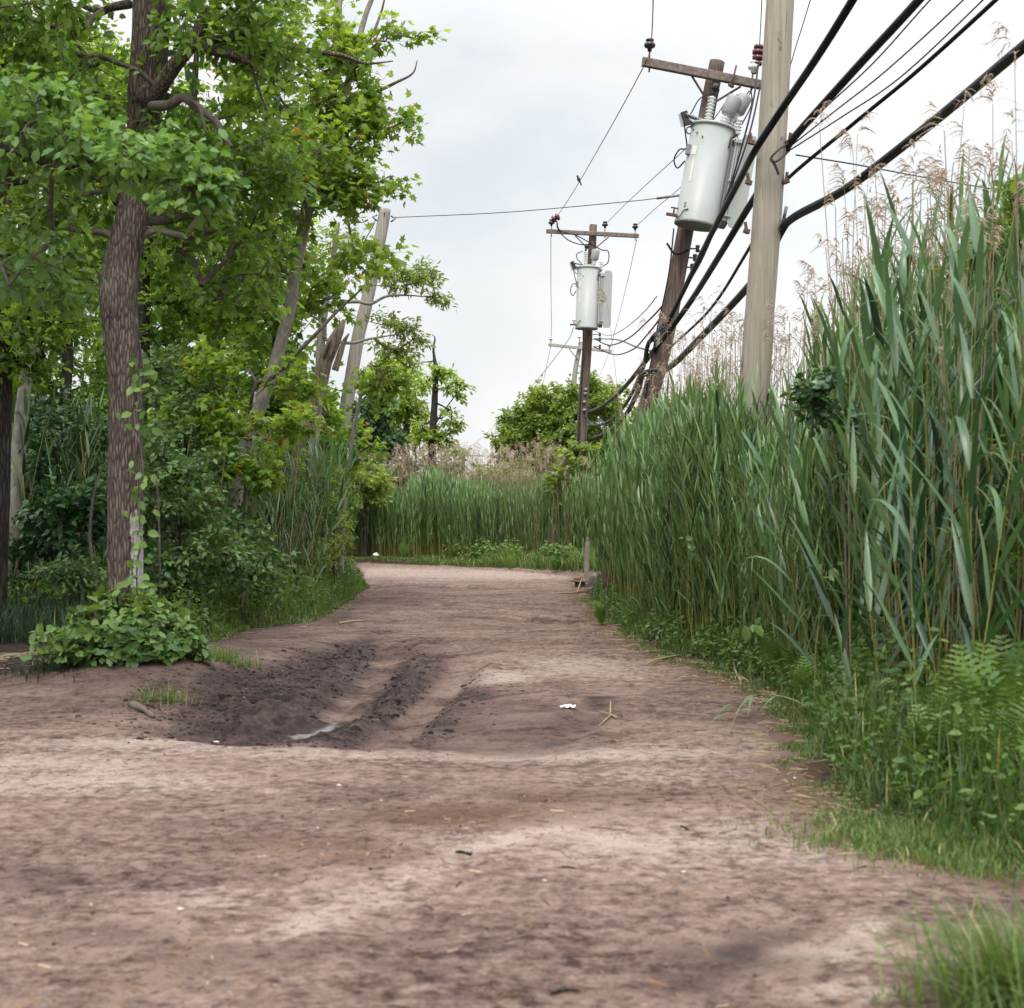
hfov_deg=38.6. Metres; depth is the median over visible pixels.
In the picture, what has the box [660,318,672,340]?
dead reed
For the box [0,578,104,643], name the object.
shade grass
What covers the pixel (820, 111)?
dead reed
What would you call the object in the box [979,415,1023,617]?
shrub
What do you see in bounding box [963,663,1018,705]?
fern
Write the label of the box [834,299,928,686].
reed
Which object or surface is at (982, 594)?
reed
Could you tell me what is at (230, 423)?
maple tree
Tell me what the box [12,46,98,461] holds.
tree
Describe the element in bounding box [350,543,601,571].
verge grass
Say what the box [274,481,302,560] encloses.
reed
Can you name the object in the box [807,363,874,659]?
reed
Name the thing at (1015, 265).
reed
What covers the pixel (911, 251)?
reed
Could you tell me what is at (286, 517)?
reed
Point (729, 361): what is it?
dead reed
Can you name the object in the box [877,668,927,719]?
weed plant
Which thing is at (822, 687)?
fern
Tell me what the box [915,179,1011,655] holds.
reed
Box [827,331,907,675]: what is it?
reed
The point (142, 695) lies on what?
grass tuft
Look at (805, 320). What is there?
dead reed
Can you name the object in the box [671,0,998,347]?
power cable
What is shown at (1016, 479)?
reed
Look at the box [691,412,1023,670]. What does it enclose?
dead canes
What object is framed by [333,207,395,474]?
stub pole
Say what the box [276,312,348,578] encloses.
dead snag
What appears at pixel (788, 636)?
reed
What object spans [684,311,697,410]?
dead reed
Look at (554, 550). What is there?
undergrowth
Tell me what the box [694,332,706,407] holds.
dead reed
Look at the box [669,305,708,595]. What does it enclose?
dead reed
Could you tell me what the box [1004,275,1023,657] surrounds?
dead reed
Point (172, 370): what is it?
shrub
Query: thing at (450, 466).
shrub
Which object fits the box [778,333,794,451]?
dead reed
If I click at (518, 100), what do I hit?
sky
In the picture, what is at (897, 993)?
grass tuft
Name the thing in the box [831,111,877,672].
dead reed
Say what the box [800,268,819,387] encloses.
dead reed
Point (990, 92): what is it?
dead reed
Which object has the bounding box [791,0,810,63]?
overhead wire
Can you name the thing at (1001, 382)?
reed
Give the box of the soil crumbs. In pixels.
[0,586,1012,1007]
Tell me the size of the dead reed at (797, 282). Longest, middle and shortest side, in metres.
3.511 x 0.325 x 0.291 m
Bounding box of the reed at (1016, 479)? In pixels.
[956,273,1023,670]
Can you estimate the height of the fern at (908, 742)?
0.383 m
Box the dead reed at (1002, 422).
[983,238,1023,637]
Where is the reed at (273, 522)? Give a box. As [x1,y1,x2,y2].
[265,498,281,567]
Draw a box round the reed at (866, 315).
[850,277,896,695]
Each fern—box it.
[279,580,288,600]
[280,595,292,612]
[399,539,411,555]
[450,546,458,557]
[499,552,512,568]
[549,554,561,571]
[591,600,606,623]
[607,584,619,597]
[607,592,619,605]
[717,633,737,652]
[730,625,752,655]
[758,629,791,673]
[775,638,803,677]
[785,653,817,699]
[811,677,838,705]
[896,717,945,784]
[900,700,975,780]
[906,720,947,783]
[917,661,1006,763]
[935,642,1011,726]
[939,708,988,776]
[953,652,1023,742]
[956,697,1023,786]
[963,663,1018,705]
[964,639,1020,673]
[965,640,1023,707]
[968,634,1023,675]
[980,637,1023,692]
[980,659,1023,743]
[995,692,1023,777]
[1015,670,1023,691]
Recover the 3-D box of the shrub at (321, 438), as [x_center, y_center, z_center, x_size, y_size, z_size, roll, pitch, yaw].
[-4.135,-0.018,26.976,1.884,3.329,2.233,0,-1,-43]
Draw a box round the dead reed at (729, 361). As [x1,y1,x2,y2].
[696,312,744,639]
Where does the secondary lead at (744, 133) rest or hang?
attached to the utility pole at (712, 148)
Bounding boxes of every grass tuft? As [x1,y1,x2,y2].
[1,651,108,683]
[74,684,172,705]
[104,680,203,708]
[186,640,261,670]
[208,643,234,659]
[223,645,276,667]
[674,871,1023,1007]
[869,975,934,1007]
[896,953,961,977]
[924,917,988,940]
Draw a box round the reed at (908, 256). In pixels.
[879,169,942,686]
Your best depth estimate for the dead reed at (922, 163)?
10.16 m
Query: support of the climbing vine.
attached to the tree at (149, 79)
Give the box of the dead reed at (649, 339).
[637,317,654,407]
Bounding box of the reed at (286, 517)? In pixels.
[279,477,297,548]
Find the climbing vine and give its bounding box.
[112,340,163,638]
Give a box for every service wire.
[594,320,657,354]
[594,338,650,351]
[595,296,656,335]
[595,305,661,345]
[788,0,963,148]
[789,0,983,150]
[822,0,930,111]
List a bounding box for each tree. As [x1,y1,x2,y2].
[0,0,129,599]
[0,0,392,623]
[0,2,111,619]
[0,7,194,503]
[0,44,154,402]
[0,62,251,318]
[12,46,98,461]
[15,38,261,427]
[49,52,285,592]
[69,60,246,439]
[88,218,353,521]
[94,120,333,431]
[166,0,451,605]
[172,333,332,612]
[204,209,351,560]
[288,356,417,575]
[297,222,458,590]
[333,340,423,539]
[333,394,414,544]
[374,359,442,545]
[406,334,476,467]
[481,365,703,478]
[543,435,600,545]
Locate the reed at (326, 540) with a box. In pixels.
[312,496,343,578]
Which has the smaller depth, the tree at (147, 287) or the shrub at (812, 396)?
the shrub at (812, 396)
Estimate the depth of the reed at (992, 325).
10.73 m
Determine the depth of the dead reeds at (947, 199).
12.95 m
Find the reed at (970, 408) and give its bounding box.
[927,267,1019,689]
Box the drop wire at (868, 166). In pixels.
[795,154,990,188]
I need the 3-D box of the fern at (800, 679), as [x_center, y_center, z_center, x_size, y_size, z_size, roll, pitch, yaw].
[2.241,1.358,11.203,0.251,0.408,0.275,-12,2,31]
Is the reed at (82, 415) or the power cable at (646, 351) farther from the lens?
the power cable at (646, 351)
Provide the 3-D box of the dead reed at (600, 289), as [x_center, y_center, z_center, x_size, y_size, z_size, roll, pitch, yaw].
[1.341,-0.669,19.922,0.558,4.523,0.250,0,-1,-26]
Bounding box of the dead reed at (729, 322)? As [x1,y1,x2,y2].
[723,311,738,422]
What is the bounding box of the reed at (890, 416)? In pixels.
[852,280,933,692]
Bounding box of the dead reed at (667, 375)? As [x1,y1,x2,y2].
[662,344,673,436]
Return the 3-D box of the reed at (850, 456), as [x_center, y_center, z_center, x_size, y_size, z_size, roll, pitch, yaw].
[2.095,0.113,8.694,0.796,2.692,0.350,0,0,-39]
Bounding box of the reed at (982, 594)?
[976,239,1023,644]
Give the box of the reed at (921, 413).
[897,317,949,682]
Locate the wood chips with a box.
[0,593,1023,1007]
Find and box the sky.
[14,0,1023,487]
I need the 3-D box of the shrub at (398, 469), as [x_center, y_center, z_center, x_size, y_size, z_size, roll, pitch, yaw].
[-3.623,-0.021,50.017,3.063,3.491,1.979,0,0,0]
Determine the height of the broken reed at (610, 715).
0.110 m
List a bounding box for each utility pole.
[546,213,638,445]
[548,334,611,424]
[601,38,762,592]
[735,0,793,436]
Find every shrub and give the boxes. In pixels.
[8,473,106,606]
[8,539,62,610]
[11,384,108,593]
[11,415,105,490]
[12,349,107,442]
[12,374,54,416]
[20,586,215,667]
[21,538,106,599]
[25,539,106,604]
[42,385,175,457]
[90,457,177,589]
[142,344,229,605]
[143,421,263,611]
[145,390,267,511]
[148,353,235,530]
[151,516,291,597]
[177,439,304,607]
[187,365,296,443]
[212,437,321,548]
[255,420,346,473]
[269,447,343,549]
[280,376,355,455]
[299,465,360,584]
[343,454,398,556]
[371,454,444,490]
[436,457,468,483]
[467,458,514,491]
[512,465,545,486]
[779,362,869,654]
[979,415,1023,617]
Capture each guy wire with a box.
[392,198,655,217]
[471,327,573,446]
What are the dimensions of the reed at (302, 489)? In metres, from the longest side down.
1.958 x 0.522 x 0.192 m
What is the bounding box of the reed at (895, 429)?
[857,337,933,711]
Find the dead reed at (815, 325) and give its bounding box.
[809,323,818,348]
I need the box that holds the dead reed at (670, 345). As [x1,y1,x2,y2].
[669,344,684,408]
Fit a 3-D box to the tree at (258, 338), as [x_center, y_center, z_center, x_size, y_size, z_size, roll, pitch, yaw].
[-4.933,-2.138,28.366,3.471,7.532,4.441,0,0,0]
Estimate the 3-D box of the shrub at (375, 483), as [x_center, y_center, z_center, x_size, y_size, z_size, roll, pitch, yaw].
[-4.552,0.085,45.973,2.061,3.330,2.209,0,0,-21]
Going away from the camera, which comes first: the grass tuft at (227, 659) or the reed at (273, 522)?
the grass tuft at (227, 659)
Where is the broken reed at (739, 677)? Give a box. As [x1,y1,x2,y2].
[713,655,748,681]
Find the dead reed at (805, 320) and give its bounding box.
[796,284,822,557]
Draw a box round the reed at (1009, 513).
[980,334,1023,647]
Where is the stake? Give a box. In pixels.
[584,537,589,583]
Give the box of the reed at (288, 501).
[273,459,300,576]
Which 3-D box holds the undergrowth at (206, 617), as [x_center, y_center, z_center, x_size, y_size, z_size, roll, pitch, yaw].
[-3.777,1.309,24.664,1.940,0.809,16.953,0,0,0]
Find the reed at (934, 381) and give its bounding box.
[929,266,979,671]
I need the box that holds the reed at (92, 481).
[82,440,106,577]
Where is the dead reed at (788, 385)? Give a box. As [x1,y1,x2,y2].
[775,337,794,624]
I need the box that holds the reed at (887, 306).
[867,245,968,701]
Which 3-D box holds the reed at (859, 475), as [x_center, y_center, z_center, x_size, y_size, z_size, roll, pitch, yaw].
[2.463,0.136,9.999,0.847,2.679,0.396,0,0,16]
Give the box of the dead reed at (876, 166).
[834,163,887,634]
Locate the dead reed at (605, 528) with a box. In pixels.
[600,407,623,601]
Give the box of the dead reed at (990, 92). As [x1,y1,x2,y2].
[969,73,1018,653]
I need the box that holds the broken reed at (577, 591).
[559,578,583,593]
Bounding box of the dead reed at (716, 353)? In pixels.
[711,346,720,371]
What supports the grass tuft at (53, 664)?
on the dirt road
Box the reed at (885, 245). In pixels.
[830,189,940,666]
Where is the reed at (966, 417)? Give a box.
[959,345,968,678]
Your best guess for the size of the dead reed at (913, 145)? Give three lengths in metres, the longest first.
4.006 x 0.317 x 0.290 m
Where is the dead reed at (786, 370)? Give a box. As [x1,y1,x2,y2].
[777,357,794,464]
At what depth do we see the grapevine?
12.13 m
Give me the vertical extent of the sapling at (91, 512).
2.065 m
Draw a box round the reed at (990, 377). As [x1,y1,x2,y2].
[937,298,1015,624]
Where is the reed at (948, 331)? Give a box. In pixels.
[923,299,958,637]
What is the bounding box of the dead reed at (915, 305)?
[897,164,931,643]
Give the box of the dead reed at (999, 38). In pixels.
[981,21,1023,569]
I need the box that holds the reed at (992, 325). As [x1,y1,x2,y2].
[990,216,1023,617]
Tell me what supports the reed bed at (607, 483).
on the ground at (824, 767)
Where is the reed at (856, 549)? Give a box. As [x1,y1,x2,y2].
[832,379,864,644]
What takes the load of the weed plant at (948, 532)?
on the ground at (824, 767)
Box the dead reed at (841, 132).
[831,127,862,659]
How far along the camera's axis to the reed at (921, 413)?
9.44 m
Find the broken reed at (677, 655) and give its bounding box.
[647,654,678,663]
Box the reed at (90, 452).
[63,403,107,560]
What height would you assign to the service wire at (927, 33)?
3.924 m
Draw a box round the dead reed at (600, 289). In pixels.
[595,288,628,608]
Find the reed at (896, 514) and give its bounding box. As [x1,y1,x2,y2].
[855,317,958,716]
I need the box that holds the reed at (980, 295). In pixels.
[945,281,998,660]
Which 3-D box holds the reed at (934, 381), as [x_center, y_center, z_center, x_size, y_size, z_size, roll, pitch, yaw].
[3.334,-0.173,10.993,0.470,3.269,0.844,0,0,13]
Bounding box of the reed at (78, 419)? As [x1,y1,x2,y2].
[62,399,95,554]
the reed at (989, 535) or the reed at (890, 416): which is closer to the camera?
the reed at (989, 535)
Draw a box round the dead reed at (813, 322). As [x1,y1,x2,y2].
[789,289,819,621]
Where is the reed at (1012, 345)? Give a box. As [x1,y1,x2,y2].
[974,310,1023,645]
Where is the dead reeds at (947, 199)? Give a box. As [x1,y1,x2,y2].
[614,101,1023,697]
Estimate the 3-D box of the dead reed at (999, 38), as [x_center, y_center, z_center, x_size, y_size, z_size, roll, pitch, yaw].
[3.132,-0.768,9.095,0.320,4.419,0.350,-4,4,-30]
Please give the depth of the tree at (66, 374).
26.92 m
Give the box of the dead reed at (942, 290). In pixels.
[921,166,950,700]
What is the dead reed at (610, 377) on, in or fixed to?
on the ground at (824, 767)
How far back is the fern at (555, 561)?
36.56 m
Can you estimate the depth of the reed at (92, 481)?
20.81 m
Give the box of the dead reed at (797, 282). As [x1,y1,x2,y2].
[787,280,804,635]
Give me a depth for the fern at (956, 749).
7.44 m
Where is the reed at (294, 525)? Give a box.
[283,481,303,573]
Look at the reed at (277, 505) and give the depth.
21.40 m
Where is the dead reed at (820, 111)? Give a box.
[805,101,863,649]
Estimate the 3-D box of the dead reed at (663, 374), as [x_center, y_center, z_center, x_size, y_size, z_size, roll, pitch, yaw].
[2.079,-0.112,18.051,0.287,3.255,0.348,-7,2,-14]
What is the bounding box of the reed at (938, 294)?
[903,250,1019,656]
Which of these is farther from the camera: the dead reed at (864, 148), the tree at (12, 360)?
the tree at (12, 360)
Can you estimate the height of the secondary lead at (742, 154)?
3.326 m
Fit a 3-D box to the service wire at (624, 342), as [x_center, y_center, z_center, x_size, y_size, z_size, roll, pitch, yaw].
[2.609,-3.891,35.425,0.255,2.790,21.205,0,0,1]
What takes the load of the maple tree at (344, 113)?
on the ground at (824, 767)
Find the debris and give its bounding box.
[570,578,586,586]
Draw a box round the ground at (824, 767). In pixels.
[0,539,1023,874]
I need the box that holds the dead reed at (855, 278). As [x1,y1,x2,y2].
[827,268,864,553]
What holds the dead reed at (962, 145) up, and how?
on the ground at (824, 767)
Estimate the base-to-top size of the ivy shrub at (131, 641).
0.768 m
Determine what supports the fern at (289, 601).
on the ground at (824, 767)
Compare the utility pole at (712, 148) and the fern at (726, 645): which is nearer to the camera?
the fern at (726, 645)
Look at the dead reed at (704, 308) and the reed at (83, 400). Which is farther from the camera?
the reed at (83, 400)
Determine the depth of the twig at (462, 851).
6.48 m
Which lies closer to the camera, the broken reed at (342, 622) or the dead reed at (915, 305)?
the dead reed at (915, 305)
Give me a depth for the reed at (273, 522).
22.45 m
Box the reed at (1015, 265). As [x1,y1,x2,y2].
[968,226,1023,644]
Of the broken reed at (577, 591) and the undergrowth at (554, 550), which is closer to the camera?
the broken reed at (577, 591)
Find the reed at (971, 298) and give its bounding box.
[936,240,1014,639]
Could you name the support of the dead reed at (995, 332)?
on the ground at (824, 767)
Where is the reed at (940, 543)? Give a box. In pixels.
[892,317,984,708]
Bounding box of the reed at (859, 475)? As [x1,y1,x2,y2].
[813,334,917,699]
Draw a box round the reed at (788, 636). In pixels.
[740,429,830,707]
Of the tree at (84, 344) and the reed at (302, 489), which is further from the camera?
the tree at (84, 344)
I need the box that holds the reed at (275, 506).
[272,491,278,543]
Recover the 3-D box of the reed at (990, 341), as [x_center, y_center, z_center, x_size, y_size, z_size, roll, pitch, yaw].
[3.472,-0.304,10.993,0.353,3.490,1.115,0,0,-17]
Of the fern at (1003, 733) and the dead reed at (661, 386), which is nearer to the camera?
the fern at (1003, 733)
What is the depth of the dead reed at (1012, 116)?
9.37 m
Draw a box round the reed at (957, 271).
[903,216,1016,651]
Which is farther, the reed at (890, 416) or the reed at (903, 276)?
the reed at (890, 416)
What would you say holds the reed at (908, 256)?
on the ground at (824, 767)
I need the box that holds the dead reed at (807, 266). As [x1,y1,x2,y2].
[796,260,851,643]
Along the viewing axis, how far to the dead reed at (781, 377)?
13.97 m
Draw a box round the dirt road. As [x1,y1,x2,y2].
[0,562,1023,1007]
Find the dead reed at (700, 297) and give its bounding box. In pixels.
[696,296,723,401]
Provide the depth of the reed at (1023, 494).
9.14 m
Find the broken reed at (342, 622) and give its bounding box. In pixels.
[338,620,365,623]
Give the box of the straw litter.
[0,563,1023,873]
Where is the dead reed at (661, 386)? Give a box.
[640,359,671,605]
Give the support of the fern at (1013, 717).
on the ground at (824, 767)
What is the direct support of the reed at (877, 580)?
on the ground at (824, 767)
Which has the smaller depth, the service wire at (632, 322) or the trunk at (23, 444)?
the trunk at (23, 444)
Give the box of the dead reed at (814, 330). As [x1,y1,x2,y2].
[811,318,818,362]
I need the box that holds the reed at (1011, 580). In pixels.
[999,459,1023,649]
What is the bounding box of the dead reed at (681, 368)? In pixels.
[674,332,694,417]
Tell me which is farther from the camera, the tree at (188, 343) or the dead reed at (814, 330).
the tree at (188, 343)
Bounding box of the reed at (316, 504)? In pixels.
[301,446,332,575]
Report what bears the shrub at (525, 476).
on the ground at (824, 767)
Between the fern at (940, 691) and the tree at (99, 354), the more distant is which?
the tree at (99, 354)
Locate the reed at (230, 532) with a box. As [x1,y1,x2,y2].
[214,476,253,616]
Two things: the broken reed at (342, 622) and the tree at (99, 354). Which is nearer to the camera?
the broken reed at (342, 622)
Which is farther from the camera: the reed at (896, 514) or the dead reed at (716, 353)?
the dead reed at (716, 353)
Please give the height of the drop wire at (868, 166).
1.231 m
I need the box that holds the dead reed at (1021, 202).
[993,193,1023,641]
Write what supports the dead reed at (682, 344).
on the ground at (824, 767)
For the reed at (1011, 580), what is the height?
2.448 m
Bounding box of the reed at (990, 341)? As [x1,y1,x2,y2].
[923,233,1019,603]
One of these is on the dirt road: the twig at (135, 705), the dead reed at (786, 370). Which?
the twig at (135, 705)
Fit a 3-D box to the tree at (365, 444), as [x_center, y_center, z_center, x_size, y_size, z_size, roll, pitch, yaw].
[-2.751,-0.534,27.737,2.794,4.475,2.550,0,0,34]
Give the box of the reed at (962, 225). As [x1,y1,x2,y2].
[891,196,1002,672]
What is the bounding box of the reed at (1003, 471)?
[959,350,1017,637]
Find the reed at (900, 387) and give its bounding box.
[872,255,987,699]
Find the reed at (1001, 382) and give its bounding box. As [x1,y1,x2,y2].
[940,320,1022,651]
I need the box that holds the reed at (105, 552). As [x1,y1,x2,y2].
[84,432,107,581]
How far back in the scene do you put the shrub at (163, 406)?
24.86 m
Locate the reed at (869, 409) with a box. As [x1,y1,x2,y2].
[850,320,939,717]
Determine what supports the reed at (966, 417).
on the ground at (824, 767)
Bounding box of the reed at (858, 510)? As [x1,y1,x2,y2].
[807,269,899,655]
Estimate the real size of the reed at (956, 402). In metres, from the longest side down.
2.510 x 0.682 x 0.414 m
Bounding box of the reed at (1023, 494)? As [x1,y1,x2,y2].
[1004,339,1023,586]
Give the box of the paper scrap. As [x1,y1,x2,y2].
[560,704,575,707]
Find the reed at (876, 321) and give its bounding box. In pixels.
[836,195,934,683]
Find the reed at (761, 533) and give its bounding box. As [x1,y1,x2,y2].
[728,436,811,666]
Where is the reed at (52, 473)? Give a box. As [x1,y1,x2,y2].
[35,407,63,565]
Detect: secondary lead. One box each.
[693,84,760,276]
[721,61,758,207]
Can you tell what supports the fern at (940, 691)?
on the ground at (824, 767)
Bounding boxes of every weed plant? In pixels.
[679,536,697,641]
[741,617,763,680]
[814,561,843,705]
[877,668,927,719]
[937,526,962,687]
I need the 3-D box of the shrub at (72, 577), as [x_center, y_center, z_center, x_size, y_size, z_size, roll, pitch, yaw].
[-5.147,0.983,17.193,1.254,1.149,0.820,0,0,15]
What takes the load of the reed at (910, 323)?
on the ground at (824, 767)
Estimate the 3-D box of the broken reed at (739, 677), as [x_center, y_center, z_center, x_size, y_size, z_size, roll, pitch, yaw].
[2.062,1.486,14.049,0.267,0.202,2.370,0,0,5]
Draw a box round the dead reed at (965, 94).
[911,89,975,706]
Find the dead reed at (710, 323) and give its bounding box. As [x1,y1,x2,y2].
[703,284,725,386]
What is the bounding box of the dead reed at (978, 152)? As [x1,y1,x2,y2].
[952,145,989,670]
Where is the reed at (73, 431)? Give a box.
[63,414,80,486]
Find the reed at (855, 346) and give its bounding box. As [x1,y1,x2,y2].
[841,303,922,699]
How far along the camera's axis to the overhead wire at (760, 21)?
23.54 m
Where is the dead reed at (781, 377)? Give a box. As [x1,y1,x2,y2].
[769,315,787,484]
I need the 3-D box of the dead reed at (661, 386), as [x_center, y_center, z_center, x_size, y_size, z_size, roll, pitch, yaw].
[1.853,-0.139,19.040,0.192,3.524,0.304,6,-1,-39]
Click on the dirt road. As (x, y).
(526, 602)
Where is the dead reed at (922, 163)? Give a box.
[896,157,936,682]
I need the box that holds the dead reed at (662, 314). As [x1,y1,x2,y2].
[657,312,671,410]
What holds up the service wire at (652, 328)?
attached to the utility pole at (712, 148)
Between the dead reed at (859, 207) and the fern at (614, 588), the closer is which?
the dead reed at (859, 207)
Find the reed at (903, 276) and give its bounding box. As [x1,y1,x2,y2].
[871,243,968,683]
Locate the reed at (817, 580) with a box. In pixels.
[766,381,853,696]
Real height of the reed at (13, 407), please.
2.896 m
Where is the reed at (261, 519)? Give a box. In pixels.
[250,493,271,547]
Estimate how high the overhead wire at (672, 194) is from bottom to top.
2.111 m
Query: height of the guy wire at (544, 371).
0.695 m
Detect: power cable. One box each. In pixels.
[585,337,653,426]
[588,0,924,413]
[588,39,1023,440]
[651,0,857,338]
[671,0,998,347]
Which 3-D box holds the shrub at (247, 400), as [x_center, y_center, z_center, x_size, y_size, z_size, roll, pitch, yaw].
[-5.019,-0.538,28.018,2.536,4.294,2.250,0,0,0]
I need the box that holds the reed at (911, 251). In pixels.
[845,199,986,689]
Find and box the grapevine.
[930,172,1022,482]
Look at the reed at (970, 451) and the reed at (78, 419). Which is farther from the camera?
the reed at (78, 419)
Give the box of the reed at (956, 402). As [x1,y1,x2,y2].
[918,341,1023,656]
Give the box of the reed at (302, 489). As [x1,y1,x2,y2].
[277,481,306,583]
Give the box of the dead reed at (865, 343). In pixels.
[845,206,888,629]
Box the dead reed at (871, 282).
[857,197,886,651]
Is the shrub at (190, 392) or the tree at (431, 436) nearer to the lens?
the shrub at (190, 392)
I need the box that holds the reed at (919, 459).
[858,176,989,703]
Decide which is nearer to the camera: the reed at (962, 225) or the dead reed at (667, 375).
the reed at (962, 225)
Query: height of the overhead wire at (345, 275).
1.734 m
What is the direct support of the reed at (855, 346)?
on the ground at (824, 767)
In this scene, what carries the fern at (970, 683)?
on the ground at (824, 767)
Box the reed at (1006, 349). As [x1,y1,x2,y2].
[993,331,1023,662]
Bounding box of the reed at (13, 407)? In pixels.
[11,398,34,587]
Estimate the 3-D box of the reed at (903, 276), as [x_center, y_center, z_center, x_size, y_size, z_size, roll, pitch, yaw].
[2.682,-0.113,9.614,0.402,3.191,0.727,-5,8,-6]
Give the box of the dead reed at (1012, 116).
[993,108,1023,511]
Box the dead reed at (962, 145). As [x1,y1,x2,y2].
[940,121,969,647]
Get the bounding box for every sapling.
[88,460,107,603]
[156,476,161,598]
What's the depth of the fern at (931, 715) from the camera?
7.53 m
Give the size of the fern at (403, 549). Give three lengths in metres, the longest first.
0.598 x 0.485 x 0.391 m
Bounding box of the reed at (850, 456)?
[810,294,921,705]
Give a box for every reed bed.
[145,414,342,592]
[264,435,368,582]
[344,465,599,558]
[576,363,818,606]
[611,131,1023,679]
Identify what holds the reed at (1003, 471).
on the ground at (824, 767)
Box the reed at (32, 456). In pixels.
[25,385,55,589]
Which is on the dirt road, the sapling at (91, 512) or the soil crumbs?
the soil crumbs
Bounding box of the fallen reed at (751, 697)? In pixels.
[710,694,816,734]
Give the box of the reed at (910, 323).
[860,179,997,678]
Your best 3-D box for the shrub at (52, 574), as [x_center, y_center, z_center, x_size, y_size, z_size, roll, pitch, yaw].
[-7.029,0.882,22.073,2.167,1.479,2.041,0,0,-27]
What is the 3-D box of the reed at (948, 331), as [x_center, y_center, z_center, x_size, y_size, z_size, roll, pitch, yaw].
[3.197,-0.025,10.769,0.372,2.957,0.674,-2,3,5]
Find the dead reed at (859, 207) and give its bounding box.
[830,206,863,644]
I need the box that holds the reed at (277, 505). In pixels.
[268,472,292,574]
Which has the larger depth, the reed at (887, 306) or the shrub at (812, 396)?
the shrub at (812, 396)
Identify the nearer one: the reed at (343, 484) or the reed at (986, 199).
the reed at (986, 199)
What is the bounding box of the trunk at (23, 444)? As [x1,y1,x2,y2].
[11,378,31,596]
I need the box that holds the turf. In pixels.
[720,786,1023,897]
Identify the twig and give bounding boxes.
[128,701,154,717]
[455,850,471,855]
[550,988,579,994]
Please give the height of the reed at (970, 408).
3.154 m
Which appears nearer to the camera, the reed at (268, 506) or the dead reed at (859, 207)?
the dead reed at (859, 207)
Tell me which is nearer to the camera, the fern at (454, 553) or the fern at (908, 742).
the fern at (908, 742)
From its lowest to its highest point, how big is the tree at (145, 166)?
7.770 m
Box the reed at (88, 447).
[70,407,105,581]
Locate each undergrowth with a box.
[8,564,322,625]
[172,556,364,633]
[437,537,598,566]
[592,575,1023,837]
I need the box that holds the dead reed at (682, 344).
[675,330,688,383]
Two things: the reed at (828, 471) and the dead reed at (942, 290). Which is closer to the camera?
the dead reed at (942, 290)
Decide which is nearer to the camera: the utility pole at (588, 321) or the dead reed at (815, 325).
the dead reed at (815, 325)
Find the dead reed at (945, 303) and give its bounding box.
[919,145,957,682]
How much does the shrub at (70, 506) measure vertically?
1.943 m
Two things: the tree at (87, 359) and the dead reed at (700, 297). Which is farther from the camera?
the tree at (87, 359)
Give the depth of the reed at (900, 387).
10.03 m
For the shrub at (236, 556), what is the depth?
22.43 m
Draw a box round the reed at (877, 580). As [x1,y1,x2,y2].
[851,367,902,693]
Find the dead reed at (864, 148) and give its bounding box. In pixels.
[854,144,893,633]
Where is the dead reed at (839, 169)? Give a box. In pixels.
[825,163,859,659]
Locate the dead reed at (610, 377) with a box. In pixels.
[604,374,620,613]
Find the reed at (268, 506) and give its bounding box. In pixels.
[259,491,277,552]
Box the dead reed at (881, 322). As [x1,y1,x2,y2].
[862,200,882,662]
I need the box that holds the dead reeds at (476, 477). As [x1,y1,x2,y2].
[345,433,603,556]
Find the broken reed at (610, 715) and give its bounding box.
[598,700,617,725]
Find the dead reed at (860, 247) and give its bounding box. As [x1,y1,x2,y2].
[846,245,864,530]
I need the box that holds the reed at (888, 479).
[882,297,936,677]
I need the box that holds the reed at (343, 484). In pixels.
[314,441,359,586]
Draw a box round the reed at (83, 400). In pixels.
[74,378,93,564]
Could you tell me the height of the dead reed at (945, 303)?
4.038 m
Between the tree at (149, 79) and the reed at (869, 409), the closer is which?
the reed at (869, 409)
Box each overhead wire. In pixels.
[301,220,374,332]
[543,309,551,381]
[557,0,653,215]
[599,239,636,376]
[606,90,733,223]
[636,88,752,225]
[759,0,761,43]
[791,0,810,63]
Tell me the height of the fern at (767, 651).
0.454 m
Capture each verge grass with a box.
[33,559,369,646]
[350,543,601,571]
[578,573,1023,879]
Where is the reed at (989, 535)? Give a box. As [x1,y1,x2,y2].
[929,246,1023,650]
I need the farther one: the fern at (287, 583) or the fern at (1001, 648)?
the fern at (287, 583)
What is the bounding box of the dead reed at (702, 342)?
[697,339,711,396]
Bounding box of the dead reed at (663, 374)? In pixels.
[657,365,672,408]
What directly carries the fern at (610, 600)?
on the ground at (824, 767)
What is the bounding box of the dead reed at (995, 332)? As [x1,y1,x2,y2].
[961,180,1023,680]
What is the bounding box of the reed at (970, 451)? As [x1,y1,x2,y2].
[900,190,1013,664]
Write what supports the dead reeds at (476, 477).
on the ground at (824, 767)
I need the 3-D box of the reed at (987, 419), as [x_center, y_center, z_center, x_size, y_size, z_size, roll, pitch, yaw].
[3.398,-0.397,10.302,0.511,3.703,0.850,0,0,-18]
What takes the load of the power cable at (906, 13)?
attached to the utility pole at (712, 148)
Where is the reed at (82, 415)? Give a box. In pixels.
[61,396,97,560]
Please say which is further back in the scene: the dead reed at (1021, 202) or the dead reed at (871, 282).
the dead reed at (871, 282)
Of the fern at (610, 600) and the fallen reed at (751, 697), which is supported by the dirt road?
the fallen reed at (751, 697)
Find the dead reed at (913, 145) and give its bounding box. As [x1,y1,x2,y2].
[893,136,931,712]
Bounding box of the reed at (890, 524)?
[843,312,946,687]
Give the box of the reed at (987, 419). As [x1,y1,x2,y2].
[935,188,1023,617]
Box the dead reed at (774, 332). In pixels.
[760,299,776,464]

